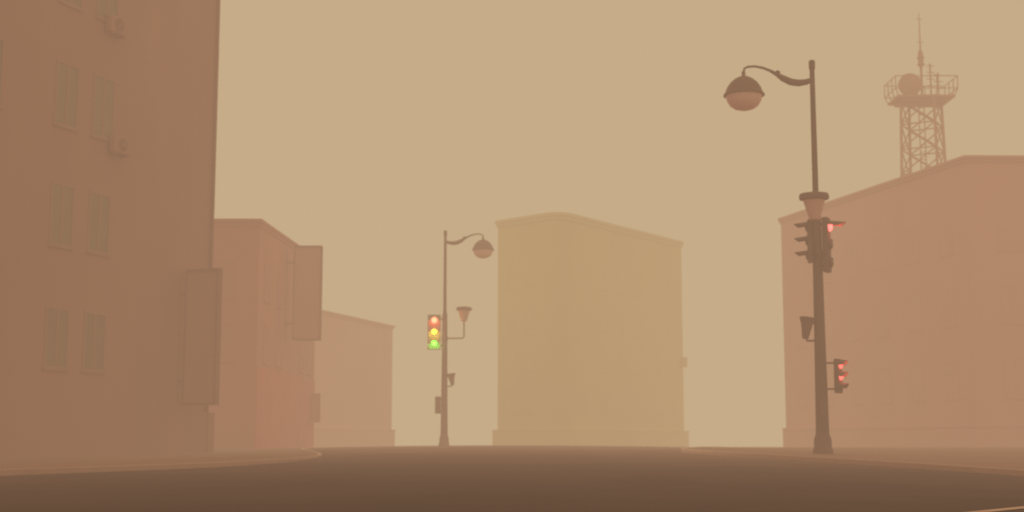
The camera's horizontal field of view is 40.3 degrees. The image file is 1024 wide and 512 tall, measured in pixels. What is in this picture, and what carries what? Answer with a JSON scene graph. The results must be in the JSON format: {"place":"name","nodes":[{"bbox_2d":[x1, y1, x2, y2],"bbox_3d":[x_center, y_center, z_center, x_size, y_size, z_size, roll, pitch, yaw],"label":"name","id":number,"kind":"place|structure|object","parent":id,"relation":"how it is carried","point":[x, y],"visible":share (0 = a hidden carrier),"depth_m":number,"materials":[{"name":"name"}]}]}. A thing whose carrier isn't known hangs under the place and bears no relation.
{"place":"outdoors","nodes":[
{"label":"outdoors","id":0,"kind":"place"},
{"bbox_2d":[0,447,317,468],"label":"pavement","id":1,"kind":"structure","parent":0,"point":[18,462],"depth_m":30.37,"materials":[{"name":"grey concrete"}]},
{"bbox_2d":[0,445,1023,511],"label":"road","id":2,"kind":"structure","parent":0,"point":[511,478],"depth_m":16.89,"materials":[{"name":"asphalt"}]},
{"bbox_2d":[0,447,321,475],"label":"kerb","id":3,"kind":"structure","parent":2,"relation":"on","point":[49,470],"depth_m":22.99,"materials":[{"name":"concrete"}]},
{"bbox_2d":[439,230,493,445],"bbox_3d":[-1.979,3.546,60.965,2.396,9.438,0.987,0,-8,0],"label":"street lamp","id":4,"kind":"object","parent":2,"relation":"on","point":[483,248],"visible":1,"depth_m":60.94,"materials":[{"name":"brown metal"}]},
{"bbox_2d":[427,315,442,349],"bbox_3d":[-3.309,3.321,60.882,0.749,1.523,0.408,1,-8,-4],"label":"traffic light","id":5,"kind":"object","parent":4,"relation":"attached to","point":[434,332],"visible":1,"depth_m":60.80,"materials":[{"name":"multicoloured"}]},
{"bbox_2d":[435,396,440,413],"bbox_3d":[-3.128,6.492,60.681,0.400,0.739,0.330,-1,-8,8],"label":"pedestrian signal","id":6,"kind":"object","parent":4,"relation":"attached to","point":[437,404],"visible":1,"depth_m":60.54,"materials":[{"name":"metal"}]},
{"bbox_2d":[447,373,454,386],"bbox_3d":[-2.677,5.398,60.690,0.381,0.604,0.442,8,-11,-44],"label":"loudspeaker","id":7,"kind":"object","parent":4,"relation":"attached to","point":[451,376],"visible":1,"depth_m":60.57,"materials":[{"name":"metal"}]},
{"bbox_2d":[681,447,1023,475],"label":"kerb","id":8,"kind":"structure","parent":2,"relation":"on","point":[986,470],"depth_m":25.96,"materials":[{"name":"concrete"}]},
{"bbox_2d":[969,506,1023,511],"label":"road marking","id":9,"kind":"object","parent":2,"relation":"on","point":[1002,509],"visible":1,"depth_m":12.40,"materials":[{"name":"paint"}]},
{"bbox_2d":[395,442,782,446],"bbox_3d":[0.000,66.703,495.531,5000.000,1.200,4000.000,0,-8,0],"label":"ground","id":10,"kind":"structure","parent":0,"point":[735,444],"depth_m":577.78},
{"bbox_2d":[0,0,219,456],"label":"apartment building","id":11,"kind":"structure","parent":10,"relation":"on","point":[102,249],"depth_m":38.53,"materials":[{"name":"brown concrete"}]},
{"bbox_2d":[0,38,4,108],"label":"window","id":12,"kind":"structure","parent":11,"relation":"in","point":[2,41],"depth_m":35.21,"materials":[{"name":"brown glass"}]},
{"bbox_2d":[42,306,69,371],"bbox_3d":[-11.944,2.181,36.595,0.056,1.667,1.000,-3,-8,22],"label":"window","id":13,"kind":"structure","parent":11,"relation":"in","point":[57,320],"depth_m":36.59,"materials":[{"name":"brown glass"}]},
{"bbox_2d":[47,181,74,250],"bbox_3d":[-11.944,-1.068,37.028,0.056,1.736,1.000,-3,-8,22],"label":"window","id":14,"kind":"structure","parent":11,"relation":"in","point":[62,198],"depth_m":37.02,"materials":[{"name":"brown glass"}]},
{"bbox_2d":[53,59,79,132],"bbox_3d":[-11.944,-4.302,37.458,0.056,1.807,1.000,-3,-8,22],"label":"window","id":15,"kind":"structure","parent":11,"relation":"in","point":[66,107],"depth_m":37.45,"materials":[{"name":"brown glass"}]},
{"bbox_2d":[58,0,83,11],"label":"window","id":16,"kind":"structure","parent":11,"relation":"in","point":[75,4],"depth_m":37.91,"materials":[{"name":"brown glass"}]},
{"bbox_2d":[81,311,106,373],"bbox_3d":[-11.369,2.366,37.990,0.056,1.667,1.000,-3,-8,22],"label":"window","id":17,"kind":"structure","parent":11,"relation":"in","point":[94,329],"depth_m":37.98,"materials":[{"name":"brown glass"}]},
{"bbox_2d":[86,190,110,256],"bbox_3d":[-11.369,-0.883,38.422,0.056,1.736,1.000,-3,-8,22],"label":"window","id":18,"kind":"structure","parent":11,"relation":"in","point":[99,206],"depth_m":38.41,"materials":[{"name":"brown glass"}]},
{"bbox_2d":[90,73,115,141],"bbox_3d":[-11.369,-4.117,38.853,0.056,1.807,1.000,-3,-8,22],"label":"window","id":19,"kind":"structure","parent":11,"relation":"in","point":[104,88],"depth_m":38.84,"materials":[{"name":"brown glass"}]},
{"bbox_2d":[95,0,118,21],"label":"window","id":20,"kind":"structure","parent":11,"relation":"in","point":[104,7],"depth_m":39.16,"materials":[{"name":"brown glass"}]},
{"bbox_2d":[105,14,126,38],"bbox_3d":[-11.167,-6.472,39.341,0.260,0.547,0.720,-3,-8,22],"label":"air conditioner","id":21,"kind":"object","parent":11,"relation":"attached to","point":[116,25],"visible":1,"depth_m":39.18,"materials":[{"name":"metal"}]},
{"bbox_2d":[109,134,130,157],"bbox_3d":[-11.035,-3.089,39.217,0.260,0.547,0.720,-3,-8,22],"label":"air conditioner","id":22,"kind":"object","parent":11,"relation":"attached to","point":[119,145],"visible":1,"depth_m":39.05,"materials":[{"name":"metal"}]},
{"bbox_2d":[178,268,222,404],"bbox_3d":[-9.301,2.399,41.384,1.400,4.043,0.220,-3,-8,22],"label":"vertical sign","id":23,"kind":"object","parent":11,"relation":"attached to","point":[200,380],"visible":1,"depth_m":41.25,"materials":[{"name":"brown metal"}]},
{"bbox_2d":[209,219,314,448],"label":"row building","id":24,"kind":"structure","parent":10,"relation":"on","point":[267,386],"depth_m":55.61,"materials":[{"name":"pink concrete"}]},
{"bbox_2d":[213,260,234,298],"bbox_3d":[-11.564,0.931,55.336,1.180,1.555,0.048,0,-8,0],"label":"window","id":25,"kind":"structure","parent":24,"relation":"in","point":[228,266],"depth_m":55.36,"materials":[{"name":"brown glass"}]},
{"bbox_2d":[220,323,233,361],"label":"window","id":26,"kind":"structure","parent":24,"relation":"in","point":[226,349],"depth_m":55.01,"materials":[{"name":"brown glass"}]},
{"bbox_2d":[262,325,269,364],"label":"window","id":27,"kind":"structure","parent":24,"relation":"in","point":[266,330],"depth_m":56.58,"materials":[{"name":"brown glass"}]},
{"bbox_2d":[264,263,270,303],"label":"window","id":28,"kind":"structure","parent":24,"relation":"in","point":[267,286],"depth_m":56.90,"materials":[{"name":"brown glass"}]},
{"bbox_2d":[275,330,281,367],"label":"window","id":29,"kind":"structure","parent":24,"relation":"in","point":[278,333],"depth_m":58.92,"materials":[{"name":"brown glass"}]},
{"bbox_2d":[277,271,283,309],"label":"window","id":30,"kind":"structure","parent":24,"relation":"in","point":[280,281],"depth_m":59.29,"materials":[{"name":"brown glass"}]},
{"bbox_2d":[298,341,303,373],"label":"window","id":31,"kind":"structure","parent":24,"relation":"in","point":[301,343],"depth_m":63.70,"materials":[{"name":"brown glass"}]},
{"bbox_2d":[285,246,322,340],"bbox_3d":[-9.064,1.608,60.510,1.600,4.117,0.360,0,-8,0],"label":"billboard sign","id":32,"kind":"object","parent":24,"relation":"attached to","point":[306,323],"visible":1,"depth_m":60.36,"materials":[{"name":"brown metal"}]},
{"bbox_2d":[307,341,312,375],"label":"window","id":33,"kind":"structure","parent":24,"relation":"in","point":[310,345],"depth_m":65.66,"materials":[{"name":"brown glass"}]},
{"bbox_2d":[310,393,320,421],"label":"sign","id":34,"kind":"object","parent":24,"relation":"attached to","point":[315,398],"visible":1,"depth_m":65.55,"materials":[{"name":"brown metal"}]},
{"bbox_2d":[314,310,394,446],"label":"row building","id":35,"kind":"structure","parent":10,"relation":"on","point":[353,369],"depth_m":89.36,"materials":[{"name":"red brick"}]},
{"bbox_2d":[321,383,328,410],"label":"window","id":36,"kind":"structure","parent":35,"relation":"in","point":[325,409],"depth_m":85.04,"materials":[{"name":"brown glass"}]},
{"bbox_2d":[322,336,329,363],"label":"window","id":37,"kind":"structure","parent":35,"relation":"in","point":[323,336],"depth_m":85.49,"materials":[{"name":"brown glass"}]},
{"bbox_2d":[492,212,688,446],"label":"apartment building","id":38,"kind":"structure","parent":10,"relation":"on","point":[590,342],"depth_m":104.20,"materials":[{"name":"beige paint"}]},
{"bbox_2d":[506,306,516,330],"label":"window","id":39,"kind":"structure","parent":38,"relation":"in","point":[511,311],"depth_m":103.83,"materials":[{"name":"beige glass"}]},
{"bbox_2d":[507,265,515,288],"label":"window","id":40,"kind":"structure","parent":38,"relation":"in","point":[511,270],"depth_m":104.24,"materials":[{"name":"beige glass"}]},
{"bbox_2d":[507,390,516,413],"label":"window","id":41,"kind":"structure","parent":38,"relation":"in","point":[511,394],"depth_m":103.02,"materials":[{"name":"beige glass"}]},
{"bbox_2d":[507,348,516,371],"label":"window","id":42,"kind":"structure","parent":38,"relation":"in","point":[511,352],"depth_m":103.43,"materials":[{"name":"beige glass"}]},
{"bbox_2d":[526,304,535,328],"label":"window","id":43,"kind":"structure","parent":38,"relation":"in","point":[531,309],"depth_m":102.37,"materials":[{"name":"beige glass"}]},
{"bbox_2d":[526,389,536,413],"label":"window","id":44,"kind":"structure","parent":38,"relation":"in","point":[531,394],"depth_m":101.51,"materials":[{"name":"beige glass"}]},
{"bbox_2d":[527,347,536,370],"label":"window","id":45,"kind":"structure","parent":38,"relation":"in","point":[531,351],"depth_m":101.95,"materials":[{"name":"beige glass"}]},
{"bbox_2d":[527,262,536,286],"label":"window","id":46,"kind":"structure","parent":38,"relation":"in","point":[531,267],"depth_m":102.77,"materials":[{"name":"beige glass"}]},
{"bbox_2d":[579,263,586,287],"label":"window","id":47,"kind":"structure","parent":38,"relation":"in","point":[582,267],"depth_m":103.33,"materials":[{"name":"beige glass"}]},
{"bbox_2d":[579,305,587,329],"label":"window","id":48,"kind":"structure","parent":38,"relation":"in","point":[582,309],"depth_m":102.92,"materials":[{"name":"beige glass"}]},
{"bbox_2d":[580,347,587,371],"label":"window","id":49,"kind":"structure","parent":38,"relation":"in","point":[583,351],"depth_m":102.57,"materials":[{"name":"beige glass"}]},
{"bbox_2d":[580,390,588,413],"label":"window","id":50,"kind":"structure","parent":38,"relation":"in","point":[583,393],"depth_m":102.12,"materials":[{"name":"beige glass"}]},
{"bbox_2d":[599,349,606,372],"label":"window","id":51,"kind":"structure","parent":38,"relation":"in","point":[602,353],"depth_m":104.80,"materials":[{"name":"beige glass"}]},
{"bbox_2d":[599,308,606,331],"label":"window","id":52,"kind":"structure","parent":38,"relation":"in","point":[602,312],"depth_m":105.24,"materials":[{"name":"beige glass"}]},
{"bbox_2d":[599,267,606,291],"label":"window","id":53,"kind":"structure","parent":38,"relation":"in","point":[602,271],"depth_m":105.65,"materials":[{"name":"beige glass"}]},
{"bbox_2d":[600,391,607,414],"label":"window","id":54,"kind":"structure","parent":38,"relation":"in","point":[603,394],"depth_m":104.42,"materials":[{"name":"beige glass"}]},
{"bbox_2d":[617,271,624,294],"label":"window","id":55,"kind":"structure","parent":38,"relation":"in","point":[620,275],"depth_m":107.92,"materials":[{"name":"beige glass"}]},
{"bbox_2d":[618,311,624,333],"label":"window","id":56,"kind":"structure","parent":38,"relation":"in","point":[621,315],"depth_m":107.55,"materials":[{"name":"beige glass"}]},
{"bbox_2d":[618,392,625,414],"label":"window","id":57,"kind":"structure","parent":38,"relation":"in","point":[621,395],"depth_m":106.71,"materials":[{"name":"beige glass"}]},
{"bbox_2d":[618,351,625,374],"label":"window","id":58,"kind":"structure","parent":38,"relation":"in","point":[621,355],"depth_m":107.08,"materials":[{"name":"beige glass"}]},
{"bbox_2d":[635,314,642,336],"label":"window","id":59,"kind":"structure","parent":38,"relation":"in","point":[639,326],"depth_m":109.83,"materials":[{"name":"beige glass"}]},
{"bbox_2d":[635,274,642,297],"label":"window","id":60,"kind":"structure","parent":38,"relation":"in","point":[638,278],"depth_m":110.21,"materials":[{"name":"beige glass"}]},
{"bbox_2d":[636,393,643,415],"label":"window","id":61,"kind":"structure","parent":38,"relation":"in","point":[639,396],"depth_m":109.00,"materials":[{"name":"beige glass"}]},
{"bbox_2d":[636,353,643,375],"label":"window","id":62,"kind":"structure","parent":38,"relation":"in","point":[639,357],"depth_m":109.40,"materials":[{"name":"beige glass"}]},
{"bbox_2d":[652,278,658,300],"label":"window","id":63,"kind":"structure","parent":38,"relation":"in","point":[655,282],"depth_m":112.49,"materials":[{"name":"beige glass"}]},
{"bbox_2d":[653,355,659,376],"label":"window","id":64,"kind":"structure","parent":38,"relation":"in","point":[656,358],"depth_m":111.68,"materials":[{"name":"beige glass"}]},
{"bbox_2d":[653,316,659,338],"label":"window","id":65,"kind":"structure","parent":38,"relation":"in","point":[656,335],"depth_m":112.11,"materials":[{"name":"beige glass"}]},
{"bbox_2d":[654,394,660,415],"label":"window","id":66,"kind":"structure","parent":38,"relation":"in","point":[657,409],"depth_m":111.31,"materials":[{"name":"beige glass"}]},
{"bbox_2d":[666,281,672,302],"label":"window","id":67,"kind":"structure","parent":38,"relation":"in","point":[669,285],"depth_m":114.47,"materials":[{"name":"beige glass"}]},
{"bbox_2d":[667,356,673,378],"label":"window","id":68,"kind":"structure","parent":38,"relation":"in","point":[670,360],"depth_m":113.66,"materials":[{"name":"beige glass"}]},
{"bbox_2d":[667,318,673,340],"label":"window","id":69,"kind":"structure","parent":38,"relation":"in","point":[669,321],"depth_m":114.07,"materials":[{"name":"beige glass"}]},
{"bbox_2d":[668,395,674,416],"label":"window","id":70,"kind":"structure","parent":38,"relation":"in","point":[671,409],"depth_m":113.26,"materials":[{"name":"beige glass"}]},
{"bbox_2d":[681,357,686,366],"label":"sign","id":71,"kind":"object","parent":38,"relation":"attached to","point":[684,361],"visible":1,"depth_m":115.12,"materials":[{"name":"beige"}]},
{"bbox_2d":[778,155,1023,446],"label":"long building","id":72,"kind":"structure","parent":10,"relation":"on","point":[923,283],"depth_m":64.20,"materials":[{"name":"pink concrete"}]},
{"bbox_2d":[795,256,805,289],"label":"window","id":73,"kind":"structure","parent":72,"relation":"in","point":[800,261],"depth_m":75.76,"materials":[{"name":"brown glass"}]},
{"bbox_2d":[797,315,806,348],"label":"window","id":74,"kind":"structure","parent":72,"relation":"in","point":[801,343],"depth_m":75.54,"materials":[{"name":"brown glass"}]},
{"bbox_2d":[798,374,808,407],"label":"window","id":75,"kind":"structure","parent":72,"relation":"in","point":[802,379],"depth_m":74.91,"materials":[{"name":"brown glass"}]},
{"bbox_2d":[823,272,830,283],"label":"window","id":76,"kind":"structure","parent":72,"relation":"in","point":[826,276],"depth_m":72.89,"materials":[{"name":"brown glass"}]},
{"bbox_2d":[824,310,832,344],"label":"window","id":77,"kind":"structure","parent":72,"relation":"in","point":[828,314],"depth_m":72.49,"materials":[{"name":"brown glass"}]},
{"bbox_2d":[827,372,834,405],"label":"window","id":78,"kind":"structure","parent":72,"relation":"in","point":[830,377],"depth_m":72.03,"materials":[{"name":"brown glass"}]},
{"bbox_2d":[846,242,857,278],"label":"window","id":79,"kind":"structure","parent":72,"relation":"in","point":[851,248],"depth_m":70.41,"materials":[{"name":"brown glass"}]},
{"bbox_2d":[848,305,859,341],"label":"window","id":80,"kind":"structure","parent":72,"relation":"in","point":[853,311],"depth_m":69.98,"materials":[{"name":"brown glass"}]},
{"bbox_2d":[850,369,862,404],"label":"window","id":81,"kind":"structure","parent":72,"relation":"in","point":[855,375],"depth_m":69.56,"materials":[{"name":"brown glass"}]},
{"bbox_2d":[874,234,887,271],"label":"window","id":82,"kind":"structure","parent":72,"relation":"in","point":[880,250],"depth_m":67.71,"materials":[{"name":"brown glass"}]},
{"bbox_2d":[876,300,889,337],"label":"window","id":83,"kind":"structure","parent":72,"relation":"in","point":[882,307],"depth_m":67.32,"materials":[{"name":"brown glass"}]},
{"bbox_2d":[879,366,891,403],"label":"window","id":84,"kind":"structure","parent":72,"relation":"in","point":[885,391],"depth_m":66.89,"materials":[{"name":"brown glass"}]},
{"bbox_2d":[905,225,918,264],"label":"window","id":85,"kind":"structure","parent":72,"relation":"in","point":[911,233],"depth_m":65.06,"materials":[{"name":"brown glass"}]},
{"bbox_2d":[907,294,921,332],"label":"window","id":86,"kind":"structure","parent":72,"relation":"in","point":[913,301],"depth_m":64.63,"materials":[{"name":"brown glass"}]},
{"bbox_2d":[910,363,924,401],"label":"window","id":87,"kind":"structure","parent":72,"relation":"in","point":[916,370],"depth_m":64.22,"materials":[{"name":"brown glass"}]},
{"bbox_2d":[938,216,953,257],"bbox_3d":[19.405,-0.855,62.388,0.024,1.755,1.180,2,-8,-15],"label":"window","id":88,"kind":"structure","parent":72,"relation":"in","point":[945,231],"depth_m":62.38,"materials":[{"name":"brown glass"}]},
{"bbox_2d":[941,287,956,328],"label":"window","id":89,"kind":"structure","parent":72,"relation":"in","point":[948,302],"depth_m":61.96,"materials":[{"name":"brown glass"}]},
{"bbox_2d":[944,360,959,400],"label":"window","id":90,"kind":"structure","parent":72,"relation":"in","point":[951,373],"depth_m":61.53,"materials":[{"name":"brown glass"}]},
{"bbox_2d":[997,211,1023,250],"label":"window","id":91,"kind":"structure","parent":72,"relation":"in","point":[1009,223],"depth_m":60.71,"materials":[{"name":"glass"}]},
{"bbox_2d":[1000,284,1023,324],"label":"window","id":92,"kind":"structure","parent":72,"relation":"in","point":[1012,295],"depth_m":60.28,"materials":[{"name":"brown glass"}]},
{"bbox_2d":[1003,358,1023,398],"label":"window","id":93,"kind":"structure","parent":72,"relation":"in","point":[1013,367],"depth_m":59.87,"materials":[{"name":"brown glass"}]},
{"bbox_2d":[214,0,1023,441],"label":"sky","id":94,"kind":"structure","parent":0,"point":[365,132],"materials":[{"name":"beige"}]},
{"bbox_2d":[684,447,1023,468],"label":"pavement","id":95,"kind":"structure","parent":0,"point":[1005,457],"depth_m":33.74,"materials":[{"name":"concrete"}]},
{"bbox_2d":[723,60,832,453],"bbox_3d":[6.300,-0.103,33.026,2.409,9.495,1.325,-1,-8,9],"label":"street lamp","id":96,"kind":"object","parent":95,"relation":"on","point":[743,92],"visible":1,"depth_m":33.09,"materials":[{"name":"brown metal"}]},
{"bbox_2d":[794,219,812,262],"bbox_3d":[7.028,-0.352,33.349,0.540,1.030,0.331,-1,-8,7],"label":"traffic light","id":97,"kind":"object","parent":96,"relation":"attached to","point":[808,240],"visible":0.98,"depth_m":33.23,"materials":[{"name":"black metal"}]},
{"bbox_2d":[800,316,815,341],"bbox_3d":[7.029,1.734,33.031,0.381,0.604,0.442,-8,-11,44],"label":"loudspeaker","id":98,"kind":"object","parent":96,"relation":"attached to","point":[807,322],"visible":1,"depth_m":32.91,"materials":[{"name":"metal"}]},
{"bbox_2d":[820,397,825,415],"bbox_3d":[7.295,3.530,32.668,0.120,0.440,0.040,0,-8,0],"label":"service door","id":99,"kind":"structure","parent":96,"relation":"in","point":[822,399],"depth_m":32.65,"materials":[{"name":"brown metal"}]},
{"bbox_2d":[821,217,845,272],"bbox_3d":[7.623,-0.273,33.216,0.700,1.322,0.283,-4,-9,28],"label":"traffic light","id":100,"kind":"object","parent":96,"relation":"attached to","point":[827,224],"visible":1,"depth_m":33.16,"materials":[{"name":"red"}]},
{"bbox_2d":[826,359,848,392],"bbox_3d":[7.626,2.833,32.905,0.630,0.806,0.284,-3,-8,23],"label":"pedestrian signal","id":101,"kind":"object","parent":96,"relation":"attached to","point":[839,375],"visible":1,"depth_m":32.78,"materials":[{"name":"black metal"}]},
{"bbox_2d":[884,13,957,176],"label":"lattice tower","id":102,"kind":"structure","parent":0,"point":[910,86],"depth_m":73.27,"materials":[{"name":"metal"}]}
]}

